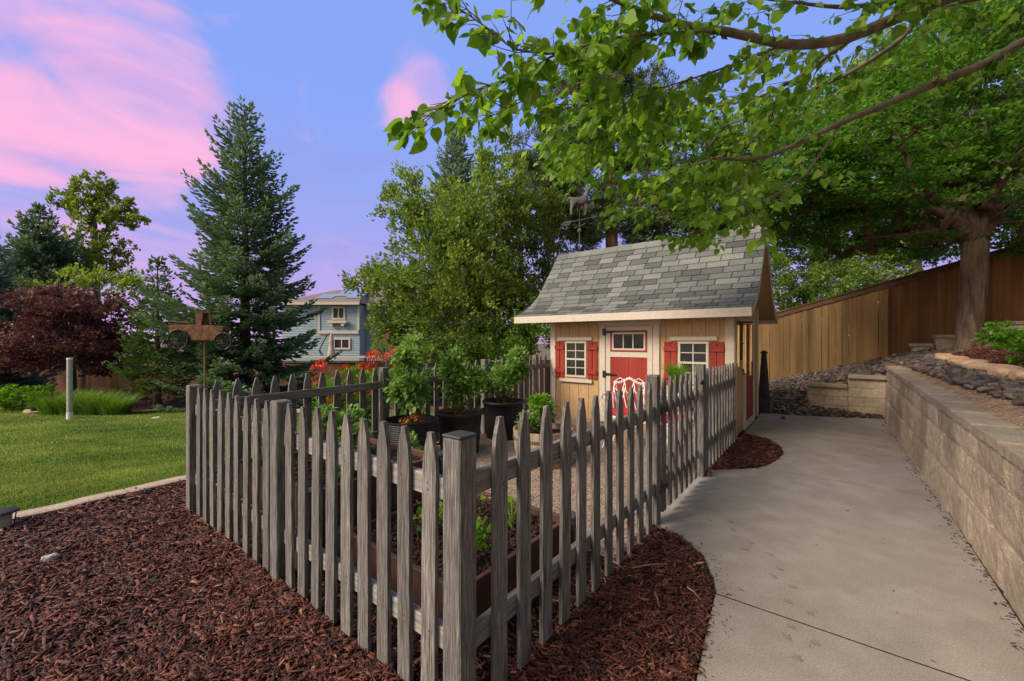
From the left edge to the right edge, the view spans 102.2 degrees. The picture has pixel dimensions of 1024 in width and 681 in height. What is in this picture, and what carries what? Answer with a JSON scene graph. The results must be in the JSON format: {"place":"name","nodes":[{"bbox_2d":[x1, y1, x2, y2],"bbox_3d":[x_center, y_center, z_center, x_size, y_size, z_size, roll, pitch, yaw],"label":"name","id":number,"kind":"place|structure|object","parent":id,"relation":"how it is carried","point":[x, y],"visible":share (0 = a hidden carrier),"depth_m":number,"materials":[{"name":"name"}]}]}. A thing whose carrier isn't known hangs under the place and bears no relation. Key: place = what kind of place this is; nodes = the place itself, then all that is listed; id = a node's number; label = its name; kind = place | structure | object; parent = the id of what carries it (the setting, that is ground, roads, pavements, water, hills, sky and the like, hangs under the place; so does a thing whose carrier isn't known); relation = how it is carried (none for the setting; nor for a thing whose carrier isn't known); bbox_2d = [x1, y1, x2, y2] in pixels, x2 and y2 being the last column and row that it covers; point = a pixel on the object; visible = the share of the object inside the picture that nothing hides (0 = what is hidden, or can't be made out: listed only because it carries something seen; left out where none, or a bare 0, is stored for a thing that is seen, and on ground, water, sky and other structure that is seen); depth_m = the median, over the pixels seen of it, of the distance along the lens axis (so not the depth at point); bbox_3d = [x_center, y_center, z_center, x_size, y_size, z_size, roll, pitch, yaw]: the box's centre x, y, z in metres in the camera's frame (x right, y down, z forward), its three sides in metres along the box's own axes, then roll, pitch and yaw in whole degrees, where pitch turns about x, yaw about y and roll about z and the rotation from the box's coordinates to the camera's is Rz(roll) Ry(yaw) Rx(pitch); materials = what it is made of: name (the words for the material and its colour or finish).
{"place":"outdoors","nodes":[
{"label":"outdoors","id":0,"kind":"place"},
{"bbox_2d":[0,407,433,511],"bbox_3d":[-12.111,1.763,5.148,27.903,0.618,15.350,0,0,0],"label":"lawn","id":1,"kind":"structure","parent":0,"point":[144,413],"depth_m":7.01,"materials":[{"name":"green plant"}]},
{"bbox_2d":[15,388,82,414],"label":"grass clump","id":2,"kind":"object","parent":1,"relation":"on","point":[42,407],"visible":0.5,"depth_m":10.53,"materials":[{"name":"green plant"}]},
{"bbox_2d":[66,358,72,419],"bbox_3d":[-10.385,1.144,9.694,0.112,1.470,0.114,0,0,0],"label":"pipe post","id":3,"kind":"object","parent":1,"relation":"on","point":[69,413],"visible":0.88,"depth_m":9.65,"materials":[{"name":"grey plastic"}]},
{"bbox_2d":[36,386,111,414],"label":"grass clump","id":4,"kind":"object","parent":1,"relation":"on","point":[62,408],"visible":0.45,"depth_m":10.54,"materials":[{"name":"green plant"}]},
{"bbox_2d":[63,387,130,414],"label":"grass clump","id":5,"kind":"object","parent":1,"relation":"on","point":[85,407],"visible":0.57,"depth_m":10.53,"materials":[{"name":"green plant"}]},
{"bbox_2d":[85,392,142,415],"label":"grass clump","id":6,"kind":"object","parent":1,"relation":"on","point":[116,407],"visible":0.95,"depth_m":10.60,"materials":[{"name":"green plant"}]},
{"bbox_2d":[168,311,231,388],"bbox_3d":[-5.666,0.586,7.580,1.176,2.232,0.220,0,0,0],"label":"truck ornament","id":7,"kind":"object","parent":1,"relation":"on","point":[201,329],"visible":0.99,"depth_m":7.51,"materials":[{"name":"metal"}]},
{"bbox_2d":[309,359,351,423],"bbox_3d":[-2.900,0.952,6.610,0.798,1.332,0.861,0,0,0],"label":"geranium","id":8,"kind":"object","parent":1,"relation":"on","point":[329,397],"visible":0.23,"depth_m":6.51,"materials":[{"name":"red plant"}]},
{"bbox_2d":[341,350,392,430],"bbox_3d":[-2.430,0.879,6.901,0.830,1.485,0.942,0,0,0],"label":"geranium","id":9,"kind":"object","parent":1,"relation":"on","point":[368,395],"visible":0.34,"depth_m":6.83,"materials":[{"name":"red plant"}]},
{"bbox_2d":[449,305,549,366],"bbox_3d":[-0.051,0.426,10.603,3.123,2.821,2.323,0,0,0],"label":"shrub","id":10,"kind":"object","parent":1,"relation":"on","point":[527,337],"visible":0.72,"depth_m":10.23,"materials":[{"name":"green plant"}]},
{"bbox_2d":[92,343,878,680],"bbox_3d":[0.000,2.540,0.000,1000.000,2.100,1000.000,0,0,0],"label":"ground","id":11,"kind":"structure","parent":0,"point":[544,351],"depth_m":13.84,"materials":[{"name":"brown soil"}]},
{"bbox_2d":[0,201,124,366],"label":"spruce tree","id":12,"kind":"object","parent":11,"relation":"on","point":[28,245],"visible":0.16,"depth_m":17.61,"materials":[{"name":"green plant"}]},
{"bbox_2d":[36,168,151,364],"bbox_3d":[-20.109,-2.833,19.802,4.552,10.915,3.269,0,0,27],"label":"maple tree","id":13,"kind":"object","parent":11,"relation":"on","point":[71,201],"visible":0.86,"depth_m":19.82,"materials":[{"name":"green plant"}]},
{"bbox_2d":[23,408,299,413],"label":"curb","id":14,"kind":"structure","parent":11,"relation":"on","point":[27,411],"depth_m":11.37,"materials":[{"name":"concrete"}]},
{"bbox_2d":[0,399,371,412],"bbox_3d":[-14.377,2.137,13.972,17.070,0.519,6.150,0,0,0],"label":"mulch","id":15,"kind":"object","parent":11,"relation":"on","point":[147,403],"visible":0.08,"depth_m":13.26,"materials":[{"name":"brown wood"}]},
{"bbox_2d":[0,383,25,409],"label":"perennial plant","id":16,"kind":"object","parent":15,"relation":"on","point":[4,401],"visible":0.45,"depth_m":11.73,"materials":[{"name":"green plant"}]},
{"bbox_2d":[7,384,53,409],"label":"perennial plant","id":17,"kind":"object","parent":15,"relation":"on","point":[17,402],"visible":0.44,"depth_m":11.67,"materials":[{"name":"green plant"}]},
{"bbox_2d":[0,245,64,397],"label":"spruce tree","id":18,"kind":"object","parent":15,"relation":"on","point":[6,280],"visible":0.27,"depth_m":14.20,"materials":[{"name":"green plant"}]},
{"bbox_2d":[22,383,61,409],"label":"perennial plant","id":19,"kind":"object","parent":15,"relation":"on","point":[46,389],"visible":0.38,"depth_m":11.72,"materials":[{"name":"green plant"}]},
{"bbox_2d":[12,261,147,394],"bbox_3d":[-15.679,-0.328,15.177,4.344,5.164,2.347,0,0,-19],"label":"shrub","id":20,"kind":"object","parent":15,"relation":"on","point":[93,278],"visible":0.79,"depth_m":15.01,"materials":[{"name":"green plant"}]},
{"bbox_2d":[0,281,163,392],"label":"plum tree","id":21,"kind":"object","parent":15,"relation":"on","point":[85,347],"visible":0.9,"depth_m":12.02,"materials":[{"name":"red plant"}]},
{"bbox_2d":[106,254,197,404],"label":"spruce tree","id":22,"kind":"object","parent":15,"relation":"on","point":[136,373],"visible":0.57,"depth_m":11.90,"materials":[{"name":"green plant"}]},
{"bbox_2d":[129,95,341,412],"bbox_3d":[-8.535,-2.636,13.302,4.968,10.167,5.603,0,0,45],"label":"spruce tree","id":23,"kind":"object","parent":15,"relation":"on","point":[270,292],"visible":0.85,"depth_m":12.61,"materials":[{"name":"green plant"}]},
{"bbox_2d":[0,479,405,680],"bbox_3d":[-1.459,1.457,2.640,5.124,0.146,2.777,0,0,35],"label":"mulch","id":24,"kind":"object","parent":11,"relation":"on","point":[261,622],"visible":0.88,"depth_m":2.20,"materials":[{"name":"brown wood"}]},
{"bbox_2d":[0,507,19,527],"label":"path light","id":25,"kind":"object","parent":24,"relation":"on","point":[6,515],"visible":1,"depth_m":3.17,"materials":[{"name":"black metal"}]},
{"bbox_2d":[186,384,476,680],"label":"picket fence","id":26,"kind":"object","parent":24,"relation":"on","point":[452,634],"visible":1,"depth_m":2.01,"materials":[{"name":"grey wood"}]},
{"bbox_2d":[12,410,528,520],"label":"curb","id":27,"kind":"structure","parent":11,"relation":"on","point":[39,511],"depth_m":3.71,"materials":[{"name":"concrete"}]},
{"bbox_2d":[39,360,549,399],"bbox_3d":[-7.425,1.650,16.210,33.144,1.800,0.120,0,0,0],"label":"privacy fence","id":28,"kind":"object","parent":11,"relation":"on","point":[103,383],"visible":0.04,"depth_m":16.20,"materials":[{"name":"brown wood"}]},
{"bbox_2d":[319,332,334,355],"bbox_3d":[-15.669,0.362,35.000,1.414,2.136,0.647,0,0,0],"label":"patio umbrella","id":29,"kind":"object","parent":11,"relation":"on","point":[331,350],"visible":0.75,"depth_m":34.86,"materials":[{"name":"beige fabric"}]},
{"bbox_2d":[301,356,379,360],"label":"deck","id":30,"kind":"structure","parent":11,"relation":"on","point":[319,357],"depth_m":34.00,"materials":[{"name":"beige paint"}]},
{"bbox_2d":[281,289,411,360],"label":"house","id":31,"kind":"structure","parent":11,"relation":"on","point":[342,318],"depth_m":37.99,"materials":[{"name":"blue"}]},
{"bbox_2d":[332,306,344,319],"bbox_3d":[-15.936,-2.519,37.920,1.237,1.208,0.080,0,0,0],"label":"window","id":32,"kind":"structure","parent":31,"relation":"in","point":[338,312],"depth_m":37.89,"materials":[{"name":"beige paint"}]},
{"bbox_2d":[334,338,350,348],"bbox_3d":[-15.642,0.295,37.920,1.591,1.060,0.080,0,0,0],"label":"window","id":33,"kind":"structure","parent":31,"relation":"in","point":[339,343],"depth_m":37.94,"materials":[{"name":"beige paint"}]},
{"bbox_2d":[202,508,603,680],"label":"mulch bed","id":34,"kind":"object","parent":11,"relation":"on","point":[479,672],"visible":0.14,"depth_m":2.10,"materials":[{"name":"wood"}]},
{"bbox_2d":[241,433,442,587],"bbox_3d":[-1.285,1.175,3.200,1.112,0.570,1.122,0,0,38],"label":"raised bed","id":35,"kind":"object","parent":34,"relation":"on","point":[417,457],"visible":0.16,"depth_m":2.92,"materials":[{"name":"brown wood"},{"name":"reddish-brown wood"},{"name":"green leaf"}]},
{"bbox_2d":[313,403,373,447],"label":"seedling plant","id":36,"kind":"object","parent":35,"relation":"on","point":[358,412],"visible":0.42,"depth_m":3.36,"materials":[{"name":"green plant"}]},
{"bbox_2d":[337,491,575,619],"bbox_3d":[-0.322,1.302,2.630,1.092,0.315,1.122,0,0,38],"label":"raised bed","id":37,"kind":"object","parent":34,"relation":"on","point":[483,574],"visible":0.27,"depth_m":2.40,"materials":[{"name":"brown wood"},{"name":"brown wood"}]},
{"bbox_2d":[413,500,442,531],"bbox_3d":[-0.507,1.113,2.598,0.252,0.229,0.242,0,0,-26],"label":"lettuce","id":38,"kind":"object","parent":37,"relation":"on","point":[419,511],"visible":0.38,"depth_m":2.58,"materials":[{"name":"green plant"}]},
{"bbox_2d":[476,517,490,552],"bbox_3d":[-0.234,1.094,2.254,0.270,0.268,0.272,0,0,38],"label":"lettuce","id":39,"kind":"object","parent":37,"relation":"on","point":[480,532],"visible":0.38,"depth_m":2.26,"materials":[{"name":"green plant"}]},
{"bbox_2d":[480,494,515,526],"bbox_3d":[-0.033,1.097,2.711,0.240,0.261,0.272,0,0,40],"label":"lettuce","id":40,"kind":"object","parent":37,"relation":"on","point":[510,501],"visible":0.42,"depth_m":2.68,"materials":[{"name":"green plant"}]},
{"bbox_2d":[337,124,541,406],"bbox_3d":[-1.723,-1.996,11.417,4.634,8.025,4.434,0,0,42],"label":"apple tree","id":41,"kind":"object","parent":11,"relation":"on","point":[449,290],"visible":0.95,"depth_m":11.02,"materials":[{"name":"green plant"}]},
{"bbox_2d":[382,121,510,405],"bbox_3d":[-1.931,-2.782,15.098,5.436,10.403,5.806,0,0,-21],"label":"spruce tree","id":42,"kind":"object","parent":11,"relation":"on","point":[458,149],"visible":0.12,"depth_m":14.47,"materials":[{"name":"green plant"}]},
{"bbox_2d":[476,140,573,408],"bbox_3d":[0.317,-1.993,12.624,3.170,8.161,2.208,0,0,0],"label":"ash tree","id":43,"kind":"object","parent":11,"relation":"on","point":[543,264],"visible":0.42,"depth_m":12.41,"materials":[{"name":"green plant"}]},
{"bbox_2d":[490,523,715,680],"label":"mulch","id":44,"kind":"object","parent":11,"relation":"on","point":[683,621],"visible":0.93,"depth_m":2.08,"materials":[{"name":"brown wood"}]},
{"bbox_2d":[476,375,660,680],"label":"picket fence","id":45,"kind":"object","parent":44,"relation":"on","point":[499,472],"visible":0.98,"depth_m":2.10,"materials":[{"name":"grey wood"}]},
{"bbox_2d":[512,32,697,253],"bbox_3d":[3.293,-4.252,14.373,5.629,12.719,5.660,0,0,-43],"label":"pine tree","id":46,"kind":"object","parent":11,"relation":"on","point":[591,235],"visible":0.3,"depth_m":13.97,"materials":[{"name":"green plant"}]},
{"bbox_2d":[514,225,777,437],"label":"garden shed","id":47,"kind":"structure","parent":11,"relation":"on","point":[611,315],"depth_m":7.09,"materials":[{"name":"beige paint"}]},
{"bbox_2d":[565,341,586,377],"bbox_3d":[1.179,0.345,7.631,0.440,0.660,0.027,0,0,38],"label":"window","id":48,"kind":"structure","parent":47,"relation":"in","point":[575,351],"depth_m":7.63,"materials":[{"name":"beige paint"}]},
{"bbox_2d":[561,184,597,251],"bbox_3d":[1.456,-2.644,8.902,0.789,1.508,0.310,0,0,13],"label":"weathervane","id":49,"kind":"object","parent":47,"relation":"on","point":[582,200],"visible":0.96,"depth_m":8.86,"materials":[{"name":"grey metal"}]},
{"bbox_2d":[602,326,652,424],"bbox_3d":[1.951,0.572,7.024,0.875,1.635,0.039,0,0,38],"label":"door","id":50,"kind":"structure","parent":47,"relation":"in","point":[624,358],"depth_m":7.02,"materials":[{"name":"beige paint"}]},
{"bbox_2d":[678,341,708,383],"bbox_3d":[2.796,0.345,6.375,0.445,0.660,0.027,0,0,38],"label":"window","id":51,"kind":"structure","parent":47,"relation":"in","point":[692,352],"depth_m":6.38,"materials":[{"name":"beige paint"}]},
{"bbox_2d":[736,316,752,374],"bbox_3d":[3.244,0.047,5.768,0.226,0.875,0.226,0,0,-7],"label":"wind chime","id":52,"kind":"object","parent":47,"relation":"hanging from","point":[744,369],"visible":0.91,"depth_m":5.71,"materials":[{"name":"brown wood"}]},
{"bbox_2d":[746,324,752,419],"bbox_3d":[4.021,0.520,7.006,0.015,1.580,0.810,0,0,38],"label":"side door","id":53,"kind":"structure","parent":47,"relation":"in","point":[749,378],"depth_m":6.92,"materials":[{"name":"red paint"}]},
{"bbox_2d":[694,363,735,476],"bbox_3d":[2.595,0.905,5.183,0.100,1.290,1.980,0,0,38],"label":"picket fence","id":54,"kind":"object","parent":11,"relation":"on","point":[716,423],"visible":0.98,"depth_m":4.82,"materials":[{"name":"grey wood"}]},
{"bbox_2d":[643,111,790,243],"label":"elm tree","id":55,"kind":"object","parent":11,"relation":"on","point":[718,142],"visible":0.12,"depth_m":14.35,"materials":[{"name":"green plant"}]},
{"bbox_2d":[707,432,784,470],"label":"mulch","id":56,"kind":"object","parent":11,"relation":"on","point":[746,447],"visible":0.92,"depth_m":5.23,"materials":[{"name":"brown wood"}]},
{"bbox_2d":[759,244,1023,378],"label":"privacy fence","id":57,"kind":"object","parent":11,"relation":"on","point":[919,307],"visible":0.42,"depth_m":10.02,"materials":[{"name":"brown wood"}]},
{"bbox_2d":[807,366,1023,624],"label":"retaining wall","id":58,"kind":"structure","parent":11,"relation":"on","point":[967,457],"depth_m":3.21,"materials":[{"name":"beige stone"}]},
{"bbox_2d":[0,0,1019,342],"label":"sky","id":59,"kind":"structure","parent":0,"point":[129,91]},
{"bbox_2d":[437,417,688,557],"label":"yard ground","id":60,"kind":"structure","parent":0,"point":[536,500],"depth_m":4.32,"materials":[{"name":"beige gravel"}]},
{"bbox_2d":[209,354,549,469],"bbox_3d":[-0.990,0.908,5.782,0.092,1.284,5.570,0,0,38],"label":"picket fence","id":61,"kind":"object","parent":60,"relation":"on","point":[337,389],"visible":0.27,"depth_m":4.82,"materials":[{"name":"grey wood"}]},
{"bbox_2d":[383,414,436,447],"bbox_3d":[-1.198,1.185,4.861,0.618,0.530,0.618,0,0,38],"label":"plant pot","id":62,"kind":"object","parent":60,"relation":"on","point":[421,429],"visible":0.31,"depth_m":4.65,"materials":[{"name":"black plastic"}]},
{"bbox_2d":[380,333,435,422],"bbox_3d":[-1.208,0.461,4.850,0.638,1.128,0.885,0,0,28],"label":"tomato plant","id":63,"kind":"object","parent":62,"relation":"in","point":[411,384],"visible":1,"depth_m":4.78,"materials":[{"name":"green plant"}]},
{"bbox_2d":[399,409,429,423],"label":"foliage","id":64,"kind":"object","parent":62,"relation":"in","point":[415,415],"visible":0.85,"depth_m":4.83,"materials":[{"name":"orange plant"}]},
{"bbox_2d":[409,430,423,450],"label":"weed","id":65,"kind":"object","parent":60,"relation":"on","point":[413,437],"visible":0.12,"depth_m":4.15,"materials":[{"name":"green plant"}]},
{"bbox_2d":[436,407,483,452],"bbox_3d":[-0.681,1.185,5.396,0.618,0.530,0.618,0,0,38],"label":"plant pot","id":66,"kind":"object","parent":60,"relation":"on","point":[449,421],"visible":0.66,"depth_m":5.19,"materials":[{"name":"black plastic"}]},
{"bbox_2d":[440,403,479,414],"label":"foliage","id":67,"kind":"object","parent":66,"relation":"on","point":[458,410],"visible":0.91,"depth_m":5.37,"materials":[{"name":"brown plant"}]},
{"bbox_2d":[436,344,488,414],"bbox_3d":[-0.656,0.530,5.380,0.715,0.988,0.541,0,0,0],"label":"tomato plant","id":68,"kind":"object","parent":66,"relation":"in","point":[452,370],"visible":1,"depth_m":5.30,"materials":[{"name":"green plant"}]},
{"bbox_2d":[482,397,523,439],"bbox_3d":[-0.132,1.175,6.236,0.639,0.550,0.639,0,0,38],"label":"plant pot","id":69,"kind":"object","parent":60,"relation":"on","point":[494,409],"visible":0.73,"depth_m":6.00,"materials":[{"name":"black plastic"}]},
{"bbox_2d":[474,344,533,400],"bbox_3d":[-0.139,0.522,6.255,0.963,0.963,0.903,0,0,0],"label":"tomato plant","id":70,"kind":"object","parent":69,"relation":"in","point":[515,371],"visible":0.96,"depth_m":6.09,"materials":[{"name":"green plant"}]},
{"bbox_2d":[513,423,572,468],"bbox_3d":[0.371,1.250,4.959,0.726,0.400,0.726,0,0,38],"label":"barrel planter","id":71,"kind":"object","parent":60,"relation":"on","point":[535,438],"visible":0.2,"depth_m":4.68,"materials":[{"name":"brown wood"}]},
{"bbox_2d":[514,409,540,432],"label":"herb plant","id":72,"kind":"object","parent":71,"relation":"on","point":[533,422],"visible":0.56,"depth_m":4.96,"materials":[{"name":"green plant"}]},
{"bbox_2d":[527,393,558,431],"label":"herb plant","id":73,"kind":"object","parent":71,"relation":"on","point":[537,402],"visible":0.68,"depth_m":4.93,"materials":[{"name":"green plant"}]},
{"bbox_2d":[599,377,645,447],"bbox_3d":[1.529,0.979,5.644,0.560,0.928,0.583,0,0,32],"label":"garden chair","id":74,"kind":"object","parent":60,"relation":"on","point":[643,384],"visible":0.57,"depth_m":5.78,"materials":[{"name":"white metal"}]},
{"bbox_2d":[657,360,691,381],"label":"fern","id":75,"kind":"object","parent":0,"point":[671,371],"depth_m":5.74,"materials":[{"name":"green plant"}]},
{"bbox_2d":[759,372,886,418],"bbox_3d":[6.318,0.970,9.654,3.600,0.979,3.810,0,0,38],"label":"rock bank","id":76,"kind":"object","parent":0,"point":[806,394],"visible":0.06,"depth_m":8.31,"materials":[{"name":"grey stone"}]},
{"bbox_2d":[759,358,886,418],"bbox_3d":[6.330,0.956,9.670,3.695,1.057,3.924,0,0,38],"label":"river rock","id":77,"kind":"object","parent":76,"relation":"on","point":[831,374],"visible":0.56,"depth_m":8.76,"materials":[{"name":"stone"}]},
{"bbox_2d":[759,350,769,411],"bbox_3d":[5.073,0.812,8.310,0.220,1.235,0.220,0,0,0],"label":"covered post","id":78,"kind":"object","parent":77,"relation":"on","point":[764,399],"visible":0.96,"depth_m":8.25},
{"bbox_2d":[659,413,1023,680],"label":"path","id":79,"kind":"structure","parent":0,"point":[786,544],"depth_m":2.61,"materials":[{"name":"concrete"}]},
{"bbox_2d":[660,371,703,511],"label":"garden gate","id":80,"kind":"structure","parent":79,"relation":"on","point":[672,469],"depth_m":3.69,"materials":[{"name":"grey wood"}]},
{"bbox_2d":[728,422,1023,661],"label":"leaf litter","id":81,"kind":"object","parent":79,"relation":"on","point":[956,547],"visible":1,"depth_m":2.81,"materials":[{"name":"brown plant"}]},
{"bbox_2d":[769,240,923,332],"bbox_3d":[10.583,-1.114,13.616,5.301,4.349,2.260,0,0,0],"label":"shrub","id":82,"kind":"object","parent":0,"point":[815,280],"visible":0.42,"depth_m":13.36,"materials":[{"name":"green plant"}]},
{"bbox_2d":[744,69,949,354],"bbox_3d":[12.777,-4.762,16.076,7.666,11.420,4.295,0,0,0],"label":"elm tree","id":83,"kind":"object","parent":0,"point":[800,259],"visible":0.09,"depth_m":15.45,"materials":[{"name":"green plant"}]},
{"bbox_2d":[837,17,1015,272],"bbox_3d":[13.850,-5.255,14.063,5.439,10.792,4.176,0,0,0],"label":"elm tree","id":84,"kind":"object","parent":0,"point":[855,61],"visible":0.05,"depth_m":13.78,"materials":[{"name":"green plant"}]},
{"bbox_2d":[879,339,1023,431],"bbox_3d":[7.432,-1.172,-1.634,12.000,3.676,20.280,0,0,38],"label":"terrace ground","id":85,"kind":"structure","parent":0,"point":[1015,415],"depth_m":3.78,"materials":[{"name":"gravel"}]},
{"bbox_2d":[383,0,1023,258],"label":"linden tree","id":86,"kind":"object","parent":85,"relation":"on","point":[666,116],"visible":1,"depth_m":3.13,"materials":[{"name":"green plant"}]},
{"bbox_2d":[706,0,1023,350],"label":"linden tree","id":87,"kind":"object","parent":85,"relation":"on","point":[982,206],"visible":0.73,"depth_m":7.39,"materials":[{"name":"green plant"}]},
{"bbox_2d":[908,335,954,351],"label":"retaining wall","id":88,"kind":"structure","parent":85,"relation":"on","point":[943,341],"depth_m":9.02,"materials":[{"name":"grey stone"}]},
{"bbox_2d":[879,348,1023,404],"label":"river rock","id":89,"kind":"object","parent":85,"relation":"on","point":[923,361],"visible":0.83,"depth_m":4.86,"materials":[{"name":"stone"}]},
{"bbox_2d":[975,364,1023,370],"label":"edging stone","id":90,"kind":"object","parent":89,"relation":"on","point":[986,367],"visible":0.44,"depth_m":4.78,"materials":[{"name":"beige stone"}]},
{"bbox_2d":[987,367,1023,376],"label":"edging stone","id":91,"kind":"object","parent":89,"relation":"on","point":[1000,372],"visible":0.59,"depth_m":4.38,"materials":[{"name":"beige stone"}]},
{"bbox_2d":[1008,370,1023,379],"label":"edging stone","id":92,"kind":"object","parent":89,"relation":"on","point":[1015,374],"visible":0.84,"depth_m":4.04,"materials":[{"name":"beige stone"}]},
{"bbox_2d":[951,342,1023,366],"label":"mulch","id":93,"kind":"object","parent":85,"relation":"on","point":[983,353],"visible":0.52,"depth_m":6.18,"materials":[{"name":"brown wood"}]},
{"bbox_2d":[970,319,1023,344],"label":"perennial plant","id":94,"kind":"object","parent":85,"relation":"on","point":[995,334],"visible":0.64,"depth_m":7.09,"materials":[{"name":"green plant"}]},
{"bbox_2d":[984,321,1023,339],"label":"retaining wall","id":95,"kind":"structure","parent":85,"relation":"on","point":[1019,324],"depth_m":8.40,"materials":[{"name":"beige stone"}]},
{"bbox_2d":[987,327,1023,363],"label":"perennial plant","id":96,"kind":"object","parent":85,"relation":"on","point":[1016,341],"visible":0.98,"depth_m":4.99,"materials":[{"name":"green plant"}]},
{"bbox_2d":[922,1,1023,242],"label":"elm tree","id":97,"kind":"object","parent":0,"point":[1012,78],"visible":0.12,"depth_m":12.63,"materials":[{"name":"green plant"}]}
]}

